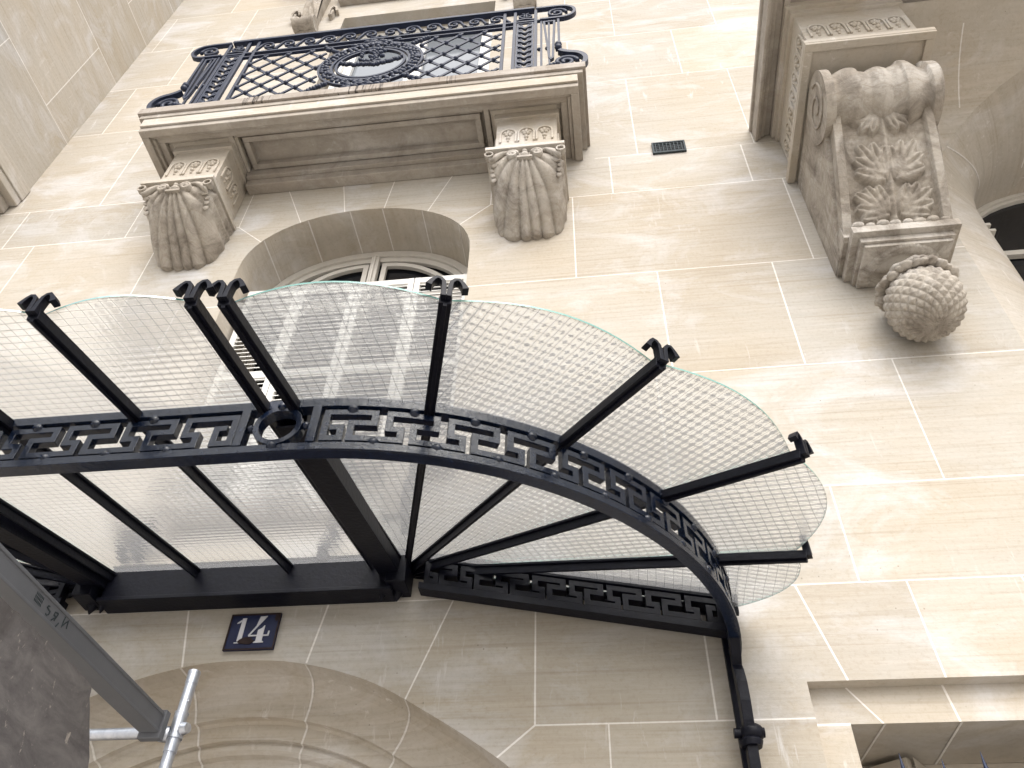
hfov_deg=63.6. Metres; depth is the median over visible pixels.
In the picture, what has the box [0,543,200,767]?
scaffold
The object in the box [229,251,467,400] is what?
arched window
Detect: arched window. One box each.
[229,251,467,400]
[977,192,1023,280]
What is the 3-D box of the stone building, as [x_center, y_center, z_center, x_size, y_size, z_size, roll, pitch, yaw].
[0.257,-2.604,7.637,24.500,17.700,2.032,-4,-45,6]
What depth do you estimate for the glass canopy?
2.94 m
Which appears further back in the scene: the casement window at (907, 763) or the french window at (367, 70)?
the french window at (367, 70)
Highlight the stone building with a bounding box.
[0,0,1023,767]
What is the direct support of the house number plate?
attached to the stone building
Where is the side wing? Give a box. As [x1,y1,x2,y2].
[0,0,183,213]
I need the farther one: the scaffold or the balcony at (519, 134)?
the balcony at (519, 134)
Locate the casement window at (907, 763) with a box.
[862,757,1023,767]
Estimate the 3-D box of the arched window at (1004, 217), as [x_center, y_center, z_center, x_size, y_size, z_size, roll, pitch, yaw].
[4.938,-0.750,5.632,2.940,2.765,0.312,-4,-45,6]
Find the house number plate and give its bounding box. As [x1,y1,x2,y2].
[222,613,281,651]
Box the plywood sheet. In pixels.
[0,597,91,767]
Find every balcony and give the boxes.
[137,4,589,271]
[749,0,1010,342]
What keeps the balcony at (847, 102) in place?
attached to the stone building
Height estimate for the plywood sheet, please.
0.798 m
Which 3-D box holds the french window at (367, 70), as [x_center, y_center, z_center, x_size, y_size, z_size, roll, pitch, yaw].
[-1.080,-3.227,8.762,1.764,2.695,0.126,-4,-45,6]
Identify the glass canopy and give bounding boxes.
[0,275,826,767]
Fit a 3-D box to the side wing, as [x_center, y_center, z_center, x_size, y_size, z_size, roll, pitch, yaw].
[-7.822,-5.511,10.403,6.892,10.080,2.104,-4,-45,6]
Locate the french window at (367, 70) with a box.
[328,19,491,88]

